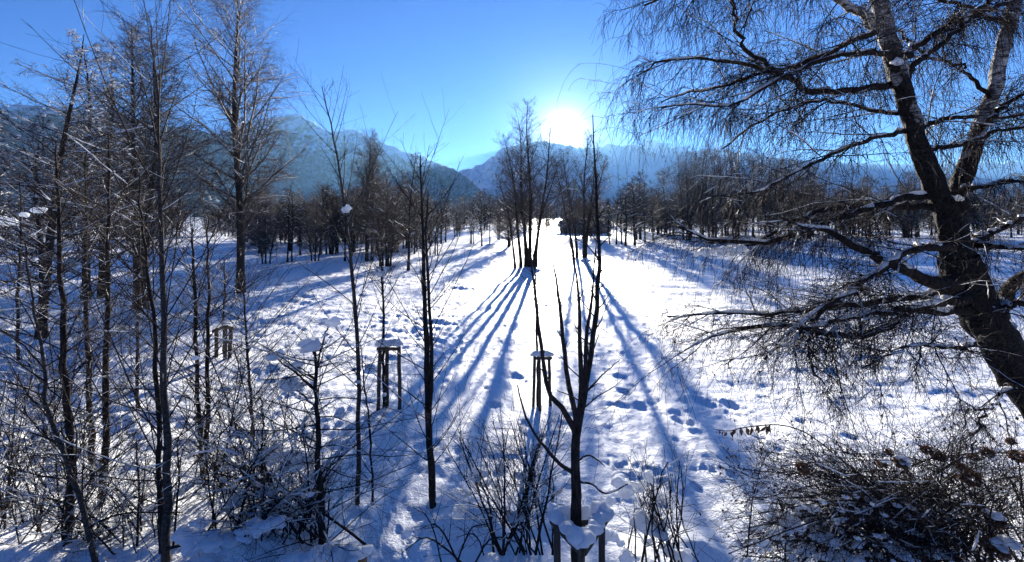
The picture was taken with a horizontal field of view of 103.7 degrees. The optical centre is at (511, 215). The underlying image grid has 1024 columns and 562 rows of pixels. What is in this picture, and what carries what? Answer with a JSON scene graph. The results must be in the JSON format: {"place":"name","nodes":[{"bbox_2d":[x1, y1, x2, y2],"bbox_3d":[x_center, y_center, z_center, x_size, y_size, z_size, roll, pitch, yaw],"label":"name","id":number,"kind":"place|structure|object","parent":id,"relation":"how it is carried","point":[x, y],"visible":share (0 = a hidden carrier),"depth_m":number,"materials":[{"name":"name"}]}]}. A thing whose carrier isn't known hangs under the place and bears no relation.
{"place":"outdoors","nodes":[
{"label":"outdoors","id":0,"kind":"place"},
{"bbox_2d":[0,105,332,217],"bbox_3d":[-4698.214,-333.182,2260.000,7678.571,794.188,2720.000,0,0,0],"label":"forested hill","id":1,"kind":"structure","parent":0,"point":[306,188],"depth_m":2152.39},
{"bbox_2d":[218,113,538,216],"bbox_3d":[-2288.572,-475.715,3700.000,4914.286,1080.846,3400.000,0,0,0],"label":"snowy mountain","id":2,"kind":"structure","parent":0,"point":[321,172],"depth_m":3457.60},
{"bbox_2d":[0,216,1023,561],"bbox_3d":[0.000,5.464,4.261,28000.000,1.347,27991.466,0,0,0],"label":"ground","id":3,"kind":"structure","parent":0,"point":[504,328],"depth_m":13.02,"materials":[{"name":"white snow"}]},
{"bbox_2d":[0,109,41,266],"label":"alder tree","id":4,"kind":"object","parent":3,"relation":"on","point":[10,200],"visible":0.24,"depth_m":23.93,"materials":[{"name":"brown plant"}]},
{"bbox_2d":[0,158,102,360],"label":"young tree","id":5,"kind":"object","parent":3,"relation":"on","point":[18,285],"visible":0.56,"depth_m":15.00,"materials":[{"name":"brown plant"}]},
{"bbox_2d":[0,45,165,298],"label":"alder tree","id":6,"kind":"object","parent":3,"relation":"on","point":[111,143],"visible":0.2,"depth_m":26.37,"materials":[{"name":"brown plant"}]},
{"bbox_2d":[0,113,169,487],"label":"alder tree","id":7,"kind":"object","parent":3,"relation":"on","point":[85,307],"visible":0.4,"depth_m":8.28,"materials":[{"name":"brown plant"}]},
{"bbox_2d":[0,28,172,339],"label":"alder tree","id":8,"kind":"object","parent":3,"relation":"on","point":[78,52],"visible":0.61,"depth_m":17.70,"materials":[{"name":"brown plant"}]},
{"bbox_2d":[0,146,182,561],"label":"leaning sapling","id":9,"kind":"object","parent":3,"relation":"on","point":[45,406],"visible":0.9,"depth_m":6.20,"materials":[{"name":"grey plant"}]},
{"bbox_2d":[0,246,189,534],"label":"bare shrub","id":10,"kind":"object","parent":3,"relation":"on","point":[9,452],"visible":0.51,"depth_m":7.14,"materials":[{"name":"brown plant"}]},
{"bbox_2d":[0,85,236,535],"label":"alder tree","id":11,"kind":"object","parent":3,"relation":"on","point":[106,380],"visible":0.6,"depth_m":7.62,"materials":[{"name":"brown plant"}]},
{"bbox_2d":[0,352,244,561],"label":"bare shrub","id":12,"kind":"object","parent":3,"relation":"on","point":[124,515],"visible":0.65,"depth_m":6.64,"materials":[{"name":"brown plant"}]},
{"bbox_2d":[0,92,246,542],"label":"alder tree","id":13,"kind":"object","parent":3,"relation":"on","point":[64,334],"visible":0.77,"depth_m":6.72,"materials":[{"name":"brown plant"}]},
{"bbox_2d":[0,2,252,309],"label":"birch tree","id":14,"kind":"object","parent":3,"relation":"on","point":[114,115],"visible":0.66,"depth_m":23.07,"materials":[{"name":"brown plant"}]},
{"bbox_2d":[23,145,232,408],"bbox_3d":[-10.854,1.713,11.933,4.265,7.718,4.657,0,0,-31],"label":"young tree","id":15,"kind":"object","parent":3,"relation":"on","point":[137,353],"visible":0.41,"depth_m":11.47,"materials":[{"name":"brown plant"}]},
{"bbox_2d":[0,114,328,553],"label":"slender tree","id":16,"kind":"object","parent":3,"relation":"on","point":[155,376],"visible":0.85,"depth_m":6.46,"materials":[{"name":"brown plant"}]},
{"bbox_2d":[0,0,335,561],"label":"slender tree","id":17,"kind":"object","parent":3,"relation":"on","point":[167,434],"visible":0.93,"depth_m":6.27,"materials":[{"name":"grey plant"}]},
{"bbox_2d":[79,196,267,478],"bbox_3d":[-6.557,2.699,8.234,3.142,6.196,3.282,0,0,17],"label":"young tree","id":18,"kind":"object","parent":3,"relation":"on","point":[196,304],"visible":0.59,"depth_m":8.46,"materials":[{"name":"brown plant"}]},
{"bbox_2d":[67,158,332,470],"bbox_3d":[-6.269,2.288,8.845,4.550,6.904,2.999,0,0,-24],"label":"young tree","id":19,"kind":"object","parent":3,"relation":"on","point":[207,329],"visible":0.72,"depth_m":8.57,"materials":[{"name":"brown plant"}]},
{"bbox_2d":[96,297,333,511],"bbox_3d":[-5.772,3.818,8.063,3.668,4.505,3.679,0,0,-34],"label":"bare shrub","id":20,"kind":"object","parent":3,"relation":"on","point":[221,419],"visible":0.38,"depth_m":8.12,"materials":[{"name":"brown plant"}]},
{"bbox_2d":[184,239,260,351],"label":"young tree","id":21,"kind":"object","parent":3,"relation":"on","point":[224,299],"visible":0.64,"depth_m":15.32,"materials":[{"name":"brown plant"}]},
{"bbox_2d":[210,320,235,359],"bbox_3d":[-11.087,4.877,15.360,0.892,1.817,0.479,0,0,0],"label":"tree stake frame","id":22,"kind":"object","parent":3,"relation":"on","point":[217,333],"visible":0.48,"depth_m":15.35,"materials":[{"name":"brown wood"}]},
{"bbox_2d":[210,190,251,242],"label":"belt tree","id":23,"kind":"object","parent":3,"relation":"on","point":[231,234],"visible":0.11,"depth_m":62.18,"materials":[{"name":"brown plant"}]},
{"bbox_2d":[112,239,352,435],"bbox_3d":[-6.483,3.116,10.135,5.568,5.069,3.734,0,0,0],"label":"young tree","id":24,"kind":"object","parent":3,"relation":"on","point":[245,327],"visible":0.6,"depth_m":9.97,"materials":[{"name":"brown plant"}]},
{"bbox_2d":[152,0,328,292],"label":"birch tree","id":25,"kind":"object","parent":3,"relation":"on","point":[233,117],"visible":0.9,"depth_m":27.08,"materials":[{"name":"brown plant"}]},
{"bbox_2d":[123,359,385,559],"bbox_3d":[-3.934,4.053,6.667,4.074,3.612,2.845,0,0,0],"label":"bare shrub","id":26,"kind":"object","parent":3,"relation":"on","point":[232,502],"visible":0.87,"depth_m":6.45,"materials":[{"name":"brown plant"}]},
{"bbox_2d":[223,377,297,483],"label":"young tree","id":27,"kind":"object","parent":3,"relation":"on","point":[262,407],"visible":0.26,"depth_m":7.59,"materials":[{"name":"brown plant"}]},
{"bbox_2d":[248,199,281,250],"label":"belt tree","id":28,"kind":"object","parent":3,"relation":"on","point":[267,222],"visible":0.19,"depth_m":58.48,"materials":[{"name":"brown plant"}]},
{"bbox_2d":[244,189,291,263],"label":"bare tree","id":29,"kind":"object","parent":3,"relation":"on","point":[267,237],"visible":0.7,"depth_m":45.21,"materials":[{"name":"brown plant"}]},
{"bbox_2d":[278,182,304,261],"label":"bare tree","id":30,"kind":"object","parent":3,"relation":"on","point":[293,235],"visible":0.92,"depth_m":46.34,"materials":[{"name":"brown plant"}]},
{"bbox_2d":[274,188,309,250],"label":"belt tree","id":31,"kind":"object","parent":3,"relation":"on","point":[289,215],"visible":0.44,"depth_m":63.61,"materials":[{"name":"brown plant"}]},
{"bbox_2d":[282,188,308,246],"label":"belt tree","id":32,"kind":"object","parent":3,"relation":"on","point":[302,199],"visible":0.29,"depth_m":70.88,"materials":[{"name":"brown plant"}]},
{"bbox_2d":[280,201,313,254],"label":"belt tree","id":33,"kind":"object","parent":3,"relation":"on","point":[299,241],"visible":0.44,"depth_m":54.85,"materials":[{"name":"brown plant"}]},
{"bbox_2d":[146,279,471,561],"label":"sapling","id":34,"kind":"object","parent":3,"relation":"on","point":[287,382],"visible":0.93,"depth_m":6.36,"materials":[{"name":"brown plant"}]},
{"bbox_2d":[166,504,298,557],"bbox_3d":[-4.162,4.716,5.986,1.810,0.788,0.650,0,0,0],"label":"snow mound","id":35,"kind":"object","parent":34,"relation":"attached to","point":[187,542],"visible":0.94,"depth_m":5.88,"materials":[{"name":"white snow"}]},
{"bbox_2d":[301,192,324,250],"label":"belt tree","id":36,"kind":"object","parent":3,"relation":"on","point":[312,203],"visible":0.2,"depth_m":61.15,"materials":[{"name":"brown plant"}]},
{"bbox_2d":[291,195,335,260],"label":"bare tree","id":37,"kind":"object","parent":3,"relation":"on","point":[320,239],"visible":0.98,"depth_m":48.05,"materials":[{"name":"brown plant"}]},
{"bbox_2d":[296,180,339,253],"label":"belt tree","id":38,"kind":"object","parent":3,"relation":"on","point":[323,186],"visible":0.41,"depth_m":57.46,"materials":[{"name":"brown plant"}]},
{"bbox_2d":[276,541,372,561],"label":"snow mound","id":39,"kind":"object","parent":3,"relation":"on","point":[340,554],"visible":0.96,"depth_m":5.94,"materials":[{"name":"white snow"}]},
{"bbox_2d":[313,188,344,253],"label":"belt tree","id":40,"kind":"object","parent":3,"relation":"on","point":[332,234],"visible":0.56,"depth_m":58.22,"materials":[{"name":"brown plant"}]},
{"bbox_2d":[310,183,349,253],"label":"belt tree","id":41,"kind":"object","parent":3,"relation":"on","point":[325,206],"visible":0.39,"depth_m":57.78,"materials":[{"name":"brown plant"}]},
{"bbox_2d":[322,188,360,260],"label":"bare tree","id":42,"kind":"object","parent":3,"relation":"on","point":[345,244],"visible":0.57,"depth_m":47.45,"materials":[{"name":"brown plant"}]},
{"bbox_2d":[279,43,404,504],"bbox_3d":[-3.024,1.338,7.841,2.556,8.617,2.531,0,0,0],"label":"pale sapling","id":43,"kind":"object","parent":3,"relation":"on","point":[345,209],"visible":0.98,"depth_m":7.47,"materials":[{"name":"grey plant"}]},
{"bbox_2d":[338,189,378,255],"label":"belt tree","id":44,"kind":"object","parent":3,"relation":"on","point":[352,235],"visible":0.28,"depth_m":55.63,"materials":[{"name":"brown plant"}]},
{"bbox_2d":[325,332,398,501],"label":"young tree","id":45,"kind":"object","parent":3,"relation":"on","point":[370,438],"visible":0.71,"depth_m":7.69,"materials":[{"name":"brown plant"}]},
{"bbox_2d":[341,127,395,260],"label":"bare tree","id":46,"kind":"object","parent":3,"relation":"on","point":[367,168],"visible":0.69,"depth_m":47.11,"materials":[{"name":"brown plant"}]},
{"bbox_2d":[341,227,416,406],"bbox_3d":[-3.778,2.951,11.448,1.971,5.567,1.854,0,0,0],"label":"young tree","id":47,"kind":"object","parent":3,"relation":"on","point":[381,273],"visible":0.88,"depth_m":11.56,"materials":[{"name":"brown plant"}]},
{"bbox_2d":[374,338,402,410],"bbox_3d":[-3.474,4.656,11.532,0.879,2.372,0.457,0,0,14],"label":"tree stake frame","id":48,"kind":"object","parent":3,"relation":"on","point":[391,342],"visible":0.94,"depth_m":11.45,"materials":[{"name":"brown wood"}]},
{"bbox_2d":[357,168,427,266],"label":"bare tree","id":49,"kind":"object","parent":3,"relation":"on","point":[393,234],"visible":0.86,"depth_m":43.13,"materials":[{"name":"brown plant"}]},
{"bbox_2d":[389,152,430,270],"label":"bare tree","id":50,"kind":"object","parent":3,"relation":"on","point":[406,227],"visible":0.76,"depth_m":40.40,"materials":[{"name":"brown plant"}]},
{"bbox_2d":[403,198,427,253],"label":"belt tree","id":51,"kind":"object","parent":3,"relation":"on","point":[413,224],"visible":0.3,"depth_m":60.99,"materials":[{"name":"brown plant"}]},
{"bbox_2d":[316,90,516,508],"bbox_3d":[-1.741,1.535,7.715,2.988,8.309,3.585,0,0,44],"label":"young tree","id":52,"kind":"object","parent":3,"relation":"on","point":[429,366],"visible":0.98,"depth_m":7.46,"materials":[{"name":"brown plant"}]},
{"bbox_2d":[427,212,446,254],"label":"belt tree","id":53,"kind":"object","parent":3,"relation":"on","point":[437,240],"visible":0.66,"depth_m":57.75,"materials":[{"name":"plant"}]},
{"bbox_2d":[429,189,454,243],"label":"belt tree","id":54,"kind":"object","parent":3,"relation":"on","point":[446,214],"visible":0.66,"depth_m":81.71,"materials":[{"name":"plant"}]},
{"bbox_2d":[382,493,520,561],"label":"bare shrub","id":55,"kind":"object","parent":3,"relation":"on","point":[486,557],"visible":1,"depth_m":6.05,"materials":[{"name":"brown plant"}]},
{"bbox_2d":[448,201,469,236],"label":"belt tree","id":56,"kind":"object","parent":3,"relation":"on","point":[453,224],"visible":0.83,"depth_m":104.00,"materials":[{"name":"plant"}]},
{"bbox_2d":[463,199,477,243],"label":"belt tree","id":57,"kind":"object","parent":3,"relation":"on","point":[471,223],"visible":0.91,"depth_m":78.26,"materials":[{"name":"plant"}]},
{"bbox_2d":[468,191,493,245],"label":"belt tree","id":58,"kind":"object","parent":3,"relation":"on","point":[482,219],"visible":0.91,"depth_m":75.48,"materials":[{"name":"plant"}]},
{"bbox_2d":[464,188,497,229],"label":"belt tree","id":59,"kind":"object","parent":3,"relation":"on","point":[477,207],"visible":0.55,"depth_m":155.26,"materials":[{"name":"plant"}]},
{"bbox_2d":[395,366,593,557],"bbox_3d":[-0.157,4.148,6.647,2.866,3.022,2.536,0,0,-37],"label":"bare shrub","id":60,"kind":"object","parent":3,"relation":"on","point":[521,513],"visible":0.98,"depth_m":6.45,"materials":[{"name":"brown plant"}]},
{"bbox_2d":[487,195,504,239],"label":"belt tree","id":61,"kind":"object","parent":3,"relation":"on","point":[496,230],"visible":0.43,"depth_m":85.44,"materials":[{"name":"plant"}]},
{"bbox_2d":[488,195,528,246],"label":"belt tree","id":62,"kind":"object","parent":3,"relation":"on","point":[508,238],"visible":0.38,"depth_m":71.86,"materials":[{"name":"plant"}]},
{"bbox_2d":[483,97,586,268],"bbox_3d":[1.949,-3.362,40.964,10.909,17.588,7.937,0,0,-22],"label":"bare tree","id":63,"kind":"object","parent":3,"relation":"on","point":[520,206],"visible":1,"depth_m":40.45,"materials":[{"name":"brown plant"}]},
{"bbox_2d":[512,238,561,406],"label":"young tree","id":64,"kind":"object","parent":3,"relation":"on","point":[536,333],"visible":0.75,"depth_m":11.38,"materials":[{"name":"brown plant"}]},
{"bbox_2d":[530,350,553,410],"bbox_3d":[0.841,4.727,11.352,0.598,1.976,0.472,0,0,-42],"label":"tree stake frame","id":65,"kind":"object","parent":3,"relation":"on","point":[533,354],"visible":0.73,"depth_m":11.30,"materials":[{"name":"brown wood"}]},
{"bbox_2d":[517,115,627,561],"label":"forked tree","id":66,"kind":"object","parent":3,"relation":"on","point":[585,368],"visible":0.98,"depth_m":5.18,"materials":[{"name":"brown plant"}]},
{"bbox_2d":[534,131,615,258],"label":"bare tree","id":67,"kind":"object","parent":3,"relation":"on","point":[583,202],"visible":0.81,"depth_m":49.83,"materials":[{"name":"brown plant"}]},
{"bbox_2d":[547,501,614,561],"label":"tree stake frame","id":68,"kind":"object","parent":3,"relation":"on","point":[598,515],"visible":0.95,"depth_m":5.12,"materials":[{"name":"brown wood"}]},
{"bbox_2d":[572,206,593,238],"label":"belt tree","id":69,"kind":"object","parent":3,"relation":"on","point":[578,223],"visible":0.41,"depth_m":91.33,"materials":[{"name":"plant"}]},
{"bbox_2d":[159,231,1020,403],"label":"meadow stubble","id":70,"kind":"object","parent":3,"relation":"on","point":[618,349],"visible":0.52,"depth_m":15.45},
{"bbox_2d":[590,199,613,238],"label":"belt tree","id":71,"kind":"object","parent":3,"relation":"on","point":[593,229],"visible":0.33,"depth_m":93.08,"materials":[{"name":"plant"}]},
{"bbox_2d":[602,192,632,244],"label":"belt tree","id":72,"kind":"object","parent":3,"relation":"on","point":[610,219],"visible":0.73,"depth_m":78.56,"materials":[{"name":"brown plant"}]},
{"bbox_2d":[604,187,644,245],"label":"belt tree","id":73,"kind":"object","parent":3,"relation":"on","point":[626,226],"visible":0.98,"depth_m":75.37,"materials":[{"name":"plant"}]},
{"bbox_2d":[610,183,656,244],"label":"belt tree","id":74,"kind":"object","parent":3,"relation":"on","point":[633,219],"visible":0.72,"depth_m":76.90,"materials":[{"name":"plant"}]},
{"bbox_2d":[605,171,668,239],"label":"belt tree","id":75,"kind":"object","parent":3,"relation":"on","point":[639,191],"visible":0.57,"depth_m":91.44,"materials":[{"name":"brown plant"}]},
{"bbox_2d":[581,430,713,561],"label":"bare shrub","id":76,"kind":"object","parent":3,"relation":"on","point":[645,524],"visible":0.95,"depth_m":5.84,"materials":[{"name":"brown plant"}]},
{"bbox_2d":[646,187,672,233],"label":"belt tree","id":77,"kind":"object","parent":3,"relation":"on","point":[659,195],"visible":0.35,"depth_m":121.07,"materials":[{"name":"brown plant"}]},
{"bbox_2d":[643,198,680,234],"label":"belt tree","id":78,"kind":"object","parent":3,"relation":"on","point":[661,220],"visible":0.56,"depth_m":109.85,"materials":[{"name":"brown plant"}]},
{"bbox_2d":[646,166,682,225],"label":"belt tree","id":79,"kind":"object","parent":3,"relation":"on","point":[663,188],"visible":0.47,"depth_m":140.05,"materials":[{"name":"brown plant"}]},
{"bbox_2d":[662,173,705,238],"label":"belt tree","id":80,"kind":"object","parent":3,"relation":"on","point":[685,198],"visible":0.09,"depth_m":97.16,"materials":[{"name":"brown plant"}]},
{"bbox_2d":[656,146,718,239],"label":"copse tree","id":81,"kind":"object","parent":3,"relation":"on","point":[680,188],"visible":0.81,"depth_m":89.52,"materials":[{"name":"brown plant"}]},
{"bbox_2d":[673,130,734,234],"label":"copse tree","id":82,"kind":"object","parent":3,"relation":"on","point":[703,173],"visible":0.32,"depth_m":98.67,"materials":[{"name":"brown plant"}]},
{"bbox_2d":[678,146,738,241],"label":"copse tree","id":83,"kind":"object","parent":3,"relation":"on","point":[714,201],"visible":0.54,"depth_m":85.44,"materials":[{"name":"brown plant"}]},
{"bbox_2d":[708,143,753,235],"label":"copse tree","id":84,"kind":"object","parent":3,"relation":"on","point":[727,187],"visible":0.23,"depth_m":103.92,"materials":[{"name":"brown plant"}]},
{"bbox_2d":[730,146,764,235],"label":"copse tree","id":85,"kind":"object","parent":3,"relation":"on","point":[752,172],"visible":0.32,"depth_m":98.57,"materials":[{"name":"brown plant"}]},
{"bbox_2d":[743,149,805,238],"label":"copse tree","id":86,"kind":"object","parent":3,"relation":"on","point":[769,203],"visible":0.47,"depth_m":85.60,"materials":[{"name":"brown plant"}]},
{"bbox_2d":[556,0,1023,539],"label":"birch tree","id":87,"kind":"object","parent":3,"relation":"on","point":[972,298],"visible":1,"depth_m":4.35,"materials":[{"name":"brown plant"}]},
{"bbox_2d":[762,158,828,238],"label":"copse tree","id":88,"kind":"object","parent":3,"relation":"on","point":[808,191],"visible":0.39,"depth_m":89.43,"materials":[{"name":"brown plant"}]},
{"bbox_2d":[770,150,827,234],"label":"copse tree","id":89,"kind":"object","parent":3,"relation":"on","point":[789,186],"visible":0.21,"depth_m":96.19,"materials":[{"name":"brown plant"}]},
{"bbox_2d":[668,361,1023,561],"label":"leafy shrub","id":90,"kind":"object","parent":3,"relation":"on","point":[855,514],"visible":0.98,"depth_m":5.44,"materials":[{"name":"brown plant"}]},
{"bbox_2d":[713,424,877,487],"bbox_3d":[3.811,3.246,5.388,2.447,0.988,0.103,0,0,-7],"label":"leafy shoot","id":91,"kind":"object","parent":90,"relation":"attached to","point":[757,428],"visible":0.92,"depth_m":5.30,"materials":[{"name":"brown plant"}]},
{"bbox_2d":[795,461,817,558],"bbox_3d":[3.929,4.245,5.349,0.668,2.119,0.176,0,0,-41],"label":"dried flower","id":92,"kind":"object","parent":90,"relation":"attached to","point":[803,469],"visible":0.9,"depth_m":5.19,"materials":[{"name":"brown plant"}]},
{"bbox_2d":[875,457,893,555],"bbox_3d":[5.005,4.213,5.301,0.635,2.181,0.156,0,0,-25],"label":"dried flower","id":93,"kind":"object","parent":90,"relation":"attached to","point":[879,463],"visible":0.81,"depth_m":5.19,"materials":[{"name":"brown plant"}]},
{"bbox_2d":[893,454,920,560],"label":"dried flower","id":94,"kind":"object","parent":90,"relation":"attached to","point":[904,465],"visible":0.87,"depth_m":5.18,"materials":[{"name":"brown plant"}]},
{"bbox_2d":[919,444,947,543],"bbox_3d":[5.695,4.130,5.300,0.865,2.349,0.167,0,0,-17],"label":"dried flower","id":95,"kind":"object","parent":90,"relation":"attached to","point":[923,448],"visible":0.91,"depth_m":5.20,"materials":[{"name":"brown plant"}]},
{"bbox_2d":[931,450,955,560],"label":"dried flower","id":96,"kind":"object","parent":90,"relation":"attached to","point":[940,454],"visible":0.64,"depth_m":5.20,"materials":[{"name":"brown plant"}]},
{"bbox_2d":[957,469,988,561],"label":"dried flower","id":97,"kind":"object","parent":90,"relation":"attached to","point":[972,483],"visible":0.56,"depth_m":5.18,"materials":[{"name":"brown plant"}]},
{"bbox_2d":[981,508,1018,561],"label":"dried flower","id":98,"kind":"object","parent":90,"relation":"attached to","point":[999,516],"visible":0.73,"depth_m":5.15,"materials":[{"name":"plant"}]},
{"bbox_2d":[979,533,1022,561],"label":"dried flower","id":99,"kind":"object","parent":90,"relation":"attached to","point":[1003,551],"visible":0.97,"depth_m":5.14,"materials":[{"name":"white plant"}]},
{"bbox_2d":[844,178,879,235],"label":"belt tree","id":100,"kind":"object","parent":3,"relation":"on","point":[863,190],"visible":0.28,"depth_m":104.23,"materials":[{"name":"brown plant"}]},
{"bbox_2d":[848,174,886,229],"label":"belt tree","id":101,"kind":"object","parent":3,"relation":"on","point":[867,183],"visible":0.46,"depth_m":101.63,"materials":[{"name":"brown plant"}]},
{"bbox_2d":[889,171,932,237],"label":"belt tree","id":102,"kind":"object","parent":3,"relation":"on","point":[907,217],"visible":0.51,"depth_m":98.91,"materials":[{"name":"brown plant"}]},
{"bbox_2d":[891,169,946,236],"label":"belt tree","id":103,"kind":"object","parent":3,"relation":"on","point":[920,211],"visible":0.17,"depth_m":108.10,"materials":[{"name":"brown plant"}]},
{"bbox_2d":[969,189,1007,231],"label":"belt tree","id":104,"kind":"object","parent":3,"relation":"on","point":[977,225],"visible":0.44,"depth_m":91.36,"materials":[{"name":"brown plant"}]},
{"bbox_2d":[969,188,1014,237],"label":"belt tree","id":105,"kind":"object","parent":3,"relation":"on","point":[995,208],"visible":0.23,"depth_m":93.12,"materials":[{"name":"brown plant"}]},
{"bbox_2d":[0,0,1023,171],"label":"sky","id":106,"kind":"structure","parent":0,"point":[484,56],"materials":[{"name":"blue"}]},
{"bbox_2d":[458,140,1023,215],"bbox_3d":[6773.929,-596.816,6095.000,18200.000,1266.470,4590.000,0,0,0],"label":"distant mountain","id":107,"kind":"structure","parent":0,"point":[482,181],"depth_m":5790.01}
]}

